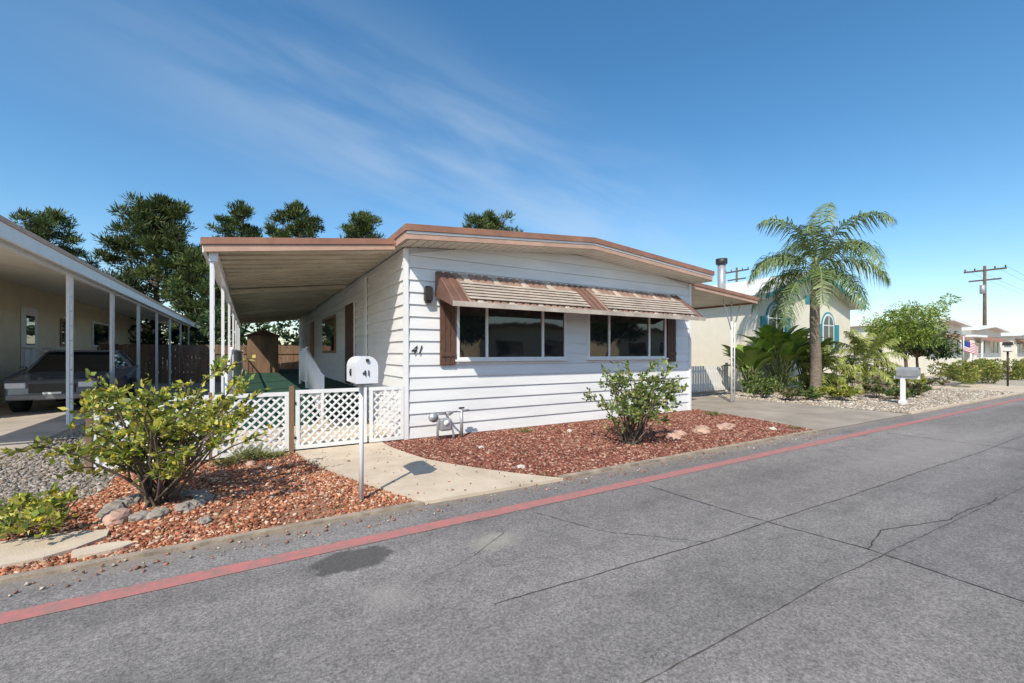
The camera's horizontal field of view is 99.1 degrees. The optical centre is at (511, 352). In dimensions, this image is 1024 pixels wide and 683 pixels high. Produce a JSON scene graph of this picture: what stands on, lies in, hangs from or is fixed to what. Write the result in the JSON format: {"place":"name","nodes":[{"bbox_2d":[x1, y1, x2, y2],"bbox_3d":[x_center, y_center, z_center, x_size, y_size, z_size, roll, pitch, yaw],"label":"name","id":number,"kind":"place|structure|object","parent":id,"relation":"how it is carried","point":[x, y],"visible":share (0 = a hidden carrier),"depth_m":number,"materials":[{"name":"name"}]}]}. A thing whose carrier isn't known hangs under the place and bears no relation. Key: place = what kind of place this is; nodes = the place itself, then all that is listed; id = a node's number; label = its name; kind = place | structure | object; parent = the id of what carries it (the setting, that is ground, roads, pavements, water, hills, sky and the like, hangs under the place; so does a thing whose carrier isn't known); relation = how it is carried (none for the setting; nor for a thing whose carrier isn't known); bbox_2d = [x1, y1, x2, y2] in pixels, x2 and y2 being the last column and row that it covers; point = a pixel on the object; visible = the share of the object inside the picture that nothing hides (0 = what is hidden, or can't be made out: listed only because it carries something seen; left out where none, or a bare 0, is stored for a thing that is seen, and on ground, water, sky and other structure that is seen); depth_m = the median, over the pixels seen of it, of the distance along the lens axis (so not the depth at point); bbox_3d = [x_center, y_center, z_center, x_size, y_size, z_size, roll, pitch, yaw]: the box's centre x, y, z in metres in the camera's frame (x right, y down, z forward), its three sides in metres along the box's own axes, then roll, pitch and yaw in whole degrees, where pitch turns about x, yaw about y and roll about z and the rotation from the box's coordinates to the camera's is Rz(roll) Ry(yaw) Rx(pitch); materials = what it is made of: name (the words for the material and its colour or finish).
{"place":"outdoors","nodes":[
{"label":"outdoors","id":0,"kind":"place"},
{"bbox_2d":[0,373,175,456],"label":"driveway","id":1,"kind":"structure","parent":0,"point":[45,418],"depth_m":9.19,"materials":[{"name":"concrete"}]},
{"bbox_2d":[3,350,137,411],"bbox_3d":[-12.153,0.685,12.385,2.060,1.530,4.675,0,0,-31],"label":"parked car","id":2,"kind":"object","parent":1,"relation":"on","point":[43,377],"visible":0.81,"depth_m":11.17,"materials":[{"name":"paint"}]},
{"bbox_2d":[66,275,188,423],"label":"carport posts","id":3,"kind":"object","parent":1,"relation":"on","point":[69,342],"visible":0.77,"depth_m":9.05,"materials":[{"name":"white metal"}]},
{"bbox_2d":[0,238,191,327],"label":"beam","id":4,"kind":"structure","parent":3,"relation":"on","point":[18,250],"depth_m":8.69,"materials":[{"name":"white metal"}]},
{"bbox_2d":[0,248,178,324],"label":"carport roof","id":5,"kind":"structure","parent":4,"relation":"on","point":[123,308],"depth_m":12.46,"materials":[{"name":"metal"}]},
{"bbox_2d":[0,221,197,327],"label":"fascia","id":6,"kind":"structure","parent":5,"relation":"attached to","point":[19,239],"depth_m":8.32,"materials":[{"name":"white paint"}]},
{"bbox_2d":[0,215,196,324],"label":"fascia cap","id":7,"kind":"object","parent":6,"relation":"attached to","point":[8,222],"visible":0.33,"depth_m":8.26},
{"bbox_2d":[210,261,239,394],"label":"porch posts","id":8,"kind":"object","parent":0,"point":[212,321],"visible":0.48,"depth_m":8.29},
{"bbox_2d":[209,252,240,326],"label":"porch beam","id":9,"kind":"structure","parent":8,"relation":"on","point":[219,272],"depth_m":7.57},
{"bbox_2d":[218,247,395,318],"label":"porch roof","id":10,"kind":"structure","parent":9,"relation":"on","point":[315,303],"depth_m":8.15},
{"bbox_2d":[230,285,345,293],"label":"cross beam","id":11,"kind":"structure","parent":10,"relation":"attached to","point":[262,290],"depth_m":10.16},
{"bbox_2d":[201,237,393,244],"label":"porch front fascia","id":12,"kind":"structure","parent":10,"relation":"attached to","point":[290,241],"depth_m":6.35,"materials":[{"name":"brown metal"}]},
{"bbox_2d":[204,244,394,251],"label":"porch front fascia","id":13,"kind":"structure","parent":10,"relation":"attached to","point":[231,248],"depth_m":6.32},
{"bbox_2d":[219,250,394,323],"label":"porch pan ribs","id":14,"kind":"object","parent":10,"relation":"attached to","point":[255,318],"visible":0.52,"depth_m":9.52,"materials":[{"name":"metal"}]},
{"bbox_2d":[295,442,562,504],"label":"concrete path","id":15,"kind":"structure","parent":0,"point":[424,474],"depth_m":5.08,"materials":[{"name":"concrete"}]},
{"bbox_2d":[0,355,909,475],"bbox_3d":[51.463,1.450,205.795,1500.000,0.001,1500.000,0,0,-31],"label":"ground","id":16,"kind":"structure","parent":0,"point":[173,391],"depth_m":15.24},
{"bbox_2d":[8,206,106,269],"bbox_3d":[-40.908,-5.749,38.197,7.967,14.412,7.035,0,0,-31],"label":"pine tree","id":17,"kind":"object","parent":16,"relation":"on","point":[46,224],"visible":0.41,"depth_m":38.23,"materials":[{"name":"green plant"}]},
{"bbox_2d":[0,286,131,404],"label":"walls","id":18,"kind":"structure","parent":16,"relation":"on","point":[1,403],"depth_m":14.61,"materials":[{"name":"beige"}]},
{"bbox_2d":[24,309,36,368],"bbox_3d":[-14.941,-0.330,13.543,0.010,2.000,0.900,0,0,-31],"label":"door","id":19,"kind":"structure","parent":18,"relation":"in","point":[30,312],"depth_m":13.48,"materials":[{"name":"white paint"}]},
{"bbox_2d":[26,315,34,344],"bbox_3d":[-14.934,-0.700,13.547,0.006,0.900,0.600,0,0,-31],"label":"door glass","id":20,"kind":"object","parent":19,"relation":"in","point":[30,330],"visible":1,"depth_m":13.53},
{"bbox_2d":[0,279,141,401],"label":"lap siding","id":21,"kind":"object","parent":18,"relation":"attached to","point":[10,354],"visible":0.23,"depth_m":14.50,"materials":[{"name":"wood"}]},
{"bbox_2d":[94,323,108,345],"bbox_3d":[-18.852,-0.825,20.059,0.006,0.950,2.300,0,0,-31],"label":"window glass","id":22,"kind":"object","parent":18,"relation":"in","point":[101,334],"visible":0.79,"depth_m":20.03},
{"bbox_2d":[0,419,220,531],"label":"pebble bed","id":23,"kind":"object","parent":16,"relation":"on","point":[35,474],"visible":0.19,"depth_m":5.11,"materials":[{"name":"gravel"}]},
{"bbox_2d":[91,190,220,368],"bbox_3d":[-28.453,-5.771,34.913,13.309,14.452,8.869,0,0,-4],"label":"pine tree","id":24,"kind":"object","parent":16,"relation":"on","point":[160,233],"visible":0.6,"depth_m":33.62,"materials":[{"name":"green plant"}]},
{"bbox_2d":[159,244,234,346],"bbox_3d":[-23.782,-3.447,33.587,6.603,9.823,6.123,0,0,6],"label":"pine tree","id":25,"kind":"object","parent":16,"relation":"on","point":[195,259],"visible":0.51,"depth_m":32.34,"materials":[{"name":"green plant"}]},
{"bbox_2d":[97,344,298,383],"bbox_3d":[-15.120,0.515,21.704,14.400,1.870,0.060,0,0,-31],"label":"wooden fence","id":26,"kind":"object","parent":16,"relation":"on","point":[192,362],"visible":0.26,"depth_m":21.21,"materials":[{"name":"brown wood"}]},
{"bbox_2d":[128,303,298,376],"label":"background trees","id":27,"kind":"object","parent":16,"relation":"on","point":[200,332],"visible":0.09,"depth_m":26.59,"materials":[{"name":"green plant"}]},
{"bbox_2d":[203,198,264,344],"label":"pine tree","id":28,"kind":"object","parent":16,"relation":"on","point":[241,211],"visible":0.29,"depth_m":41.40,"materials":[{"name":"green plant"}]},
{"bbox_2d":[86,386,403,472],"bbox_3d":[-3.420,0.965,6.187,3.840,0.970,0.070,0,0,-31],"label":"lattice fence","id":29,"kind":"object","parent":16,"relation":"on","point":[288,425],"visible":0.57,"depth_m":6.25,"materials":[{"name":"white paint"}]},
{"bbox_2d":[294,387,366,449],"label":"lattice gate","id":30,"kind":"structure","parent":29,"relation":"attached to","point":[299,394],"depth_m":6.57,"materials":[{"name":"white paint"}]},
{"bbox_2d":[0,448,531,575],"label":"red gravel bed","id":31,"kind":"object","parent":16,"relation":"on","point":[292,488],"visible":0.66,"depth_m":4.12,"materials":[{"name":"gravel"}]},
{"bbox_2d":[0,481,80,538],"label":"shrub","id":32,"kind":"object","parent":31,"relation":"on","point":[27,507],"visible":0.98,"depth_m":3.35,"materials":[{"name":"green plant"}]},
{"bbox_2d":[0,517,133,567],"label":"stepping stones","id":33,"kind":"object","parent":31,"relation":"on","point":[15,552],"visible":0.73,"depth_m":3.18,"materials":[{"name":"concrete"}]},
{"bbox_2d":[0,355,271,509],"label":"shrub","id":34,"kind":"object","parent":31,"relation":"on","point":[149,421],"visible":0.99,"depth_m":4.02,"materials":[{"name":"green plant"}]},
{"bbox_2d":[226,442,273,460],"bbox_3d":[-3.525,1.337,5.934,0.635,0.226,0.671,0,0,-4],"label":"grass tuft","id":35,"kind":"object","parent":31,"relation":"on","point":[257,454],"visible":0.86,"depth_m":5.90,"materials":[{"name":"green plant"}]},
{"bbox_2d":[347,356,377,500],"bbox_3d":[-1.458,0.740,4.239,0.209,1.420,0.490,0,0,-31],"label":"mailbox","id":36,"kind":"object","parent":31,"relation":"on","point":[362,371],"visible":0.99,"depth_m":4.19,"materials":[{"name":"white metal"}]},
{"bbox_2d":[250,199,325,336],"bbox_3d":[-19.360,-6.333,40.141,8.473,15.579,7.048,0,0,-31],"label":"pine tree","id":37,"kind":"object","parent":16,"relation":"on","point":[304,226],"visible":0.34,"depth_m":39.17,"materials":[{"name":"green plant"}]},
{"bbox_2d":[234,369,358,418],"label":"deck","id":38,"kind":"structure","parent":16,"relation":"on","point":[281,380],"depth_m":10.42,"materials":[{"name":"green carpet"}]},
{"bbox_2d":[223,347,233,451],"bbox_3d":[-4.759,0.670,7.349,0.056,1.560,2.564,0,0,-31],"label":"deck railing","id":39,"kind":"object","parent":38,"relation":"on","point":[226,377],"visible":0.44,"depth_m":7.33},
{"bbox_2d":[244,329,279,372],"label":"garden shed","id":40,"kind":"structure","parent":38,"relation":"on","point":[262,345],"depth_m":17.63,"materials":[{"name":"brown wood"}]},
{"bbox_2d":[306,347,323,430],"bbox_3d":[-4.055,0.655,8.937,0.056,1.590,2.564,0,0,-31],"label":"stair railing","id":41,"kind":"object","parent":38,"relation":"on","point":[314,377],"visible":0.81,"depth_m":8.78,"materials":[{"name":"white paint"}]},
{"bbox_2d":[217,416,394,453],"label":"porch slab","id":42,"kind":"structure","parent":16,"relation":"on","point":[310,431],"depth_m":7.61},
{"bbox_2d":[233,413,311,430],"bbox_3d":[-4.609,1.320,8.430,1.330,0.200,0.300,0,0,-31],"label":"step","id":43,"kind":"object","parent":42,"relation":"on","point":[266,423],"visible":0.29,"depth_m":8.29,"materials":[{"name":"green carpet"}]},
{"bbox_2d":[336,208,385,237],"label":"pine tree","id":44,"kind":"object","parent":16,"relation":"on","point":[362,226],"visible":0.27,"depth_m":40.94,"materials":[{"name":"green plant"}]},
{"bbox_2d":[0,429,819,583],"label":"kerb edging","id":45,"kind":"object","parent":16,"relation":"on","point":[104,560],"visible":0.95,"depth_m":3.52,"materials":[{"name":"concrete"}]},
{"bbox_2d":[8,409,835,596],"bbox_3d":[0.312,1.436,6.475,12.212,0.072,3.410,0,0,-31],"label":"red gravel bed","id":46,"kind":"object","parent":16,"relation":"on","point":[555,450],"visible":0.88,"depth_m":6.80,"materials":[{"name":"gravel"}]},
{"bbox_2d":[95,423,776,526],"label":"border rocks","id":47,"kind":"object","parent":46,"relation":"on","point":[117,511],"visible":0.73,"depth_m":3.97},
{"bbox_2d":[428,407,468,439],"bbox_3d":[-1.091,1.185,7.354,0.745,0.530,0.385,0,0,-31],"label":"gas meter","id":48,"kind":"object","parent":46,"relation":"on","point":[444,424],"visible":0.98,"depth_m":7.16,"materials":[{"name":"metal"}]},
{"bbox_2d":[581,357,688,445],"bbox_3d":[1.982,0.766,6.875,1.665,1.388,1.808,0,0,42],"label":"shrub","id":49,"kind":"object","parent":46,"relation":"on","point":[634,413],"visible":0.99,"depth_m":6.81,"materials":[{"name":"green plant"}]},
{"bbox_2d":[461,209,523,231],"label":"pine tree","id":50,"kind":"object","parent":16,"relation":"on","point":[487,220],"visible":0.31,"depth_m":44.02,"materials":[{"name":"green plant"}]},
{"bbox_2d":[303,247,687,439],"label":"wall","id":51,"kind":"structure","parent":16,"relation":"on","point":[416,250],"depth_m":7.75,"materials":[{"name":"white"}]},
{"bbox_2d":[298,245,687,318],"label":"roof deck","id":52,"kind":"structure","parent":51,"relation":"on","point":[397,250],"depth_m":9.41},
{"bbox_2d":[400,239,711,283],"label":"ribbed soffit","id":53,"kind":"structure","parent":52,"relation":"attached to","point":[625,262],"depth_m":8.57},
{"bbox_2d":[404,223,714,275],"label":"fascia","id":54,"kind":"structure","parent":52,"relation":"attached to","point":[454,230],"depth_m":7.92,"materials":[{"name":"brown metal"}]},
{"bbox_2d":[406,233,712,280],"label":"fascia","id":55,"kind":"structure","parent":52,"relation":"attached to","point":[495,241],"depth_m":7.97,"materials":[{"name":"beige metal"}]},
{"bbox_2d":[406,231,712,276],"bbox_3d":[1.609,-1.995,8.592,7.500,0.334,0.036,0,0,-31],"label":"fascia band","id":56,"kind":"object","parent":52,"relation":"attached to","point":[476,236],"visible":1,"depth_m":7.96,"materials":[{"name":"white paint"}]},
{"bbox_2d":[299,247,688,438],"bbox_3d":[-3.346,-0.305,16.862,7.250,3.451,18.238,0,0,-31],"label":"lap siding","id":57,"kind":"object","parent":51,"relation":"attached to","point":[494,395],"visible":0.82,"depth_m":8.45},
{"bbox_2d":[322,314,335,352],"bbox_3d":[-5.911,-0.575,14.063,0.032,1.150,2.600,0,0,-31],"label":"window frame side","id":58,"kind":"object","parent":57,"relation":"attached to","point":[330,317],"depth_m":12.96,"materials":[{"name":"brown metal"}]},
{"bbox_2d":[322,317,333,350],"bbox_3d":[-5.914,-0.570,14.061,0.040,1.000,2.400,0,0,-31],"label":"window","id":59,"kind":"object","parent":58,"relation":"attached to","point":[328,335],"depth_m":13.90,"materials":[{"name":"black"}]},
{"bbox_2d":[345,302,352,384],"bbox_3d":[-4.104,-0.225,11.036,0.047,2.010,1.010,0,0,-31],"label":"door","id":60,"kind":"structure","parent":57,"relation":"attached to","point":[348,331],"depth_m":11.04,"materials":[{"name":"brown wood"}]},
{"bbox_2d":[440,289,455,364],"bbox_3d":[-1.103,-0.445,7.534,0.280,1.310,0.063,0,0,-31],"label":"shutter","id":61,"kind":"object","parent":57,"relation":"attached to","point":[447,334],"visible":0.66,"depth_m":7.51,"materials":[{"name":"brown wood"}]},
{"bbox_2d":[456,306,566,359],"bbox_3d":[0.058,-0.380,8.262,2.400,1.000,0.070,0,0,-31],"label":"window frame","id":62,"kind":"object","parent":57,"relation":"attached to","point":[458,357],"visible":0.56,"depth_m":7.93,"materials":[{"name":"white paint"}]},
{"bbox_2d":[460,306,484,356],"bbox_3d":[-0.715,-0.380,7.790,0.550,0.960,0.004,0,0,-31],"label":"window glass","id":63,"kind":"object","parent":62,"relation":"attached to","point":[472,331],"visible":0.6,"depth_m":7.80,"materials":[{"name":"black"}]},
{"bbox_2d":[488,308,541,356],"bbox_3d":[0.068,-0.380,8.264,1.200,0.960,0.004,0,0,-31],"label":"window glass","id":64,"kind":"object","parent":62,"relation":"attached to","point":[514,333],"visible":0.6,"depth_m":8.25,"materials":[{"name":"black"}]},
{"bbox_2d":[544,311,563,356],"bbox_3d":[0.846,-0.380,8.727,0.530,0.960,0.004,0,0,-31],"label":"window glass","id":65,"kind":"object","parent":62,"relation":"attached to","point":[553,334],"visible":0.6,"depth_m":8.72,"materials":[{"name":"black"}]},
{"bbox_2d":[455,358,668,361],"bbox_3d":[1.371,0.133,8.990,5.480,0.035,0.028,0,0,-31],"label":"window sill","id":66,"kind":"structure","parent":62,"relation":"attached to","point":[465,360],"depth_m":8.52,"materials":[{"name":"white paint"}]},
{"bbox_2d":[436,271,702,316],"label":"awning pans","id":67,"kind":"object","parent":57,"relation":"attached to","point":[453,287],"visible":0.98,"depth_m":8.38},
{"bbox_2d":[435,272,452,305],"bbox_3d":[-1.115,-1.060,7.132,0.010,0.640,0.738,0,0,-31],"label":"awning end","id":68,"kind":"object","parent":67,"relation":"attached to","point":[441,293],"visible":1,"depth_m":7.20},
{"bbox_2d":[453,300,705,320],"bbox_3d":[1.760,-0.776,8.409,6.250,0.083,0.016,0,0,-31],"label":"awning valance","id":69,"kind":"object","parent":67,"relation":"attached to","point":[524,307],"visible":1,"depth_m":7.95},
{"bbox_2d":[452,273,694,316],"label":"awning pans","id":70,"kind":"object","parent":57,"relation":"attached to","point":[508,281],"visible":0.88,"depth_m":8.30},
{"bbox_2d":[586,314,666,357],"bbox_3d":[2.622,-0.380,9.800,2.420,1.000,0.070,0,0,-31],"label":"window frame","id":71,"kind":"object","parent":57,"relation":"attached to","point":[588,338],"visible":0.62,"depth_m":9.48,"materials":[{"name":"white paint"}]},
{"bbox_2d":[590,314,607,356],"bbox_3d":[1.845,-0.380,9.326,0.560,0.960,0.004,0,0,-31],"label":"window glass","id":72,"kind":"object","parent":71,"relation":"attached to","point":[598,335],"visible":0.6,"depth_m":9.33,"materials":[{"name":"black"}]},
{"bbox_2d":[610,315,647,355],"bbox_3d":[2.636,-0.380,9.805,1.210,0.960,0.004,0,0,-31],"label":"window glass","id":73,"kind":"object","parent":71,"relation":"attached to","point":[628,335],"visible":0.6,"depth_m":9.79,"materials":[{"name":"black"}]},
{"bbox_2d":[650,318,663,355],"bbox_3d":[3.419,-0.380,10.270,0.530,0.960,0.004,0,0,-31],"label":"window glass","id":74,"kind":"object","parent":71,"relation":"attached to","point":[656,336],"visible":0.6,"depth_m":10.27,"materials":[{"name":"black"}]},
{"bbox_2d":[666,319,676,361],"bbox_3d":[3.836,-0.445,10.498,0.300,1.310,0.063,0,0,-31],"label":"shutter","id":75,"kind":"object","parent":57,"relation":"attached to","point":[671,353],"visible":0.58,"depth_m":10.47,"materials":[{"name":"brown wood"}]},
{"bbox_2d":[403,248,690,439],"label":"corner trim","id":76,"kind":"structure","parent":51,"relation":"attached to","point":[406,333],"depth_m":7.19,"materials":[{"name":"white paint"}]},
{"bbox_2d":[691,363,727,391],"bbox_3d":[6.997,0.910,15.871,2.730,1.080,0.080,0,0,-31],"label":"picket fence","id":77,"kind":"object","parent":16,"relation":"on","point":[710,384],"visible":0.8,"depth_m":16.00,"materials":[{"name":"white paint"}]},
{"bbox_2d":[691,280,849,388],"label":"walls","id":78,"kind":"structure","parent":16,"relation":"on","point":[711,334],"depth_m":18.68,"materials":[{"name":"paint"}]},
{"bbox_2d":[713,272,808,295],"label":"roof slope","id":79,"kind":"structure","parent":78,"relation":"on","point":[742,287],"depth_m":19.48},
{"bbox_2d":[850,321,961,375],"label":"walls","id":80,"kind":"structure","parent":16,"relation":"on","point":[923,362],"depth_m":28.89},
{"bbox_2d":[908,392,1023,413],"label":"kerb edging","id":81,"kind":"object","parent":16,"relation":"on","point":[954,404],"visible":1,"depth_m":12.10,"materials":[{"name":"concrete"}]},
{"bbox_2d":[926,358,1023,384],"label":"hedge","id":82,"kind":"object","parent":16,"relation":"on","point":[972,371],"visible":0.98,"depth_m":20.32,"materials":[{"name":"green plant"}]},
{"bbox_2d":[962,328,1000,363],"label":"walls","id":83,"kind":"structure","parent":16,"relation":"on","point":[989,332],"depth_m":34.91,"materials":[{"name":"beige paint"}]},
{"bbox_2d":[964,265,1023,324],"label":"utility pole","id":84,"kind":"object","parent":16,"relation":"on","point":[983,289],"visible":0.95,"depth_m":49.78,"materials":[{"name":"brown wood"}]},
{"bbox_2d":[1001,335,1023,368],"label":"walls","id":85,"kind":"structure","parent":16,"relation":"on","point":[1014,355],"depth_m":39.77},
{"bbox_2d":[0,393,1023,682],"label":"road","id":86,"kind":"structure","parent":0,"point":[382,611],"depth_m":2.68,"materials":[{"name":"asphalt"}]},
{"bbox_2d":[0,398,1023,623],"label":"red curb line","id":87,"kind":"object","parent":86,"relation":"on","point":[44,609],"visible":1,"depth_m":3.31,"materials":[{"name":"paint"}]},
{"bbox_2d":[423,433,1022,682],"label":"road cracks","id":88,"kind":"object","parent":86,"relation":"on","point":[677,663],"visible":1,"depth_m":3.17,"materials":[{"name":"asphalt"}]},
{"bbox_2d":[0,0,1023,349],"label":"sky","id":89,"kind":"structure","parent":0,"point":[672,129],"materials":[{"name":"blue"}]},
{"bbox_2d":[691,394,907,430],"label":"driveway","id":90,"kind":"structure","parent":0,"point":[820,418],"depth_m":10.58,"materials":[{"name":"concrete"}]},
{"bbox_2d":[723,300,740,402],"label":"carport posts","id":91,"kind":"object","parent":90,"relation":"on","point":[732,348],"visible":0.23,"depth_m":12.66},
{"bbox_2d":[691,289,749,307],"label":"carport roof","id":92,"kind":"structure","parent":91,"relation":"on","point":[699,299],"depth_m":12.79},
{"bbox_2d":[691,285,757,303],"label":"carport fascia","id":93,"kind":"structure","parent":92,"relation":"attached to","point":[723,294],"depth_m":11.82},
{"bbox_2d":[698,384,1015,413],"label":"white gravel yard","id":94,"kind":"structure","parent":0,"point":[940,397],"depth_m":13.41,"materials":[{"name":"gravel"}]},
{"bbox_2d":[721,338,781,393],"bbox_3d":[8.440,0.478,15.488,1.950,1.980,2.048,0,0,22],"label":"bird of paradise plant","id":95,"kind":"object","parent":94,"relation":"on","point":[749,359],"visible":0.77,"depth_m":15.15,"materials":[{"name":"green plant"}]},
{"bbox_2d":[740,378,784,396],"bbox_3d":[7.960,1.116,14.004,0.942,0.684,1.177,0,0,-31],"label":"garden shrub","id":96,"kind":"object","parent":94,"relation":"on","point":[766,386],"visible":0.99,"depth_m":13.85,"materials":[{"name":"green plant"}]},
{"bbox_2d":[737,324,827,391],"bbox_3d":[9.790,0.206,16.150,3.189,2.522,3.024,0,0,-31],"label":"bird of paradise plant","id":97,"kind":"object","parent":94,"relation":"on","point":[797,342],"visible":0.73,"depth_m":15.65,"materials":[{"name":"green plant"}]},
{"bbox_2d":[747,202,898,388],"bbox_3d":[10.133,-1.861,14.417,4.273,6.645,4.299,0,0,-31],"label":"palm tree","id":98,"kind":"object","parent":94,"relation":"on","point":[815,271],"visible":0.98,"depth_m":14.14,"materials":[{"name":"green plant"}]},
{"bbox_2d":[789,343,856,387],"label":"dwarf palm","id":99,"kind":"object","parent":94,"relation":"on","point":[828,361],"visible":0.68,"depth_m":15.20,"materials":[{"name":"green plant"}]},
{"bbox_2d":[817,385,862,400],"bbox_3d":[9.873,1.198,13.158,0.917,0.519,1.135,0,0,-31],"label":"garden shrub","id":100,"kind":"object","parent":94,"relation":"on","point":[845,391],"visible":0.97,"depth_m":13.04,"materials":[{"name":"green plant"}]},
{"bbox_2d":[830,327,908,394],"bbox_3d":[12.620,0.271,15.625,2.321,2.417,2.344,0,0,-31],"label":"dwarf palm","id":101,"kind":"object","parent":94,"relation":"on","point":[876,344],"visible":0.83,"depth_m":15.41,"materials":[{"name":"green plant"}]},
{"bbox_2d":[853,374,891,397],"bbox_3d":[11.602,1.068,13.937,1.042,0.781,1.067,0,0,-11],"label":"garden shrub","id":102,"kind":"object","parent":94,"relation":"on","point":[878,384],"visible":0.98,"depth_m":13.96,"materials":[{"name":"green plant"}]},
{"bbox_2d":[894,367,920,404],"bbox_3d":[11.011,0.920,12.168,0.206,1.060,0.560,0,0,-31],"label":"mailbox","id":103,"kind":"object","parent":94,"relation":"on","point":[903,374],"visible":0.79,"depth_m":12.18,"materials":[{"name":"metal"}]},
{"bbox_2d":[848,380,1023,391],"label":"driveway","id":104,"kind":"structure","parent":0,"point":[1009,388],"depth_m":18.50,"materials":[{"name":"concrete"}]},
{"bbox_2d":[857,293,961,366],"bbox_3d":[17.211,-0.552,18.924,3.539,4.017,2.986,0,0,-31],"label":"garden tree","id":105,"kind":"object","parent":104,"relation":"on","point":[908,336],"visible":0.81,"depth_m":18.42,"materials":[{"name":"green plant"}]},
{"bbox_2d":[859,369,1023,385],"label":"white gravel yard","id":106,"kind":"structure","parent":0,"point":[1019,382],"depth_m":22.10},
{"bbox_2d":[867,321,963,366],"bbox_3d":[22.011,-0.193,23.771,3.443,3.301,3.741,0,0,14],"label":"garden tree","id":107,"kind":"object","parent":106,"relation":"on","point":[920,351],"visible":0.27,"depth_m":22.82,"materials":[{"name":"green plant"}]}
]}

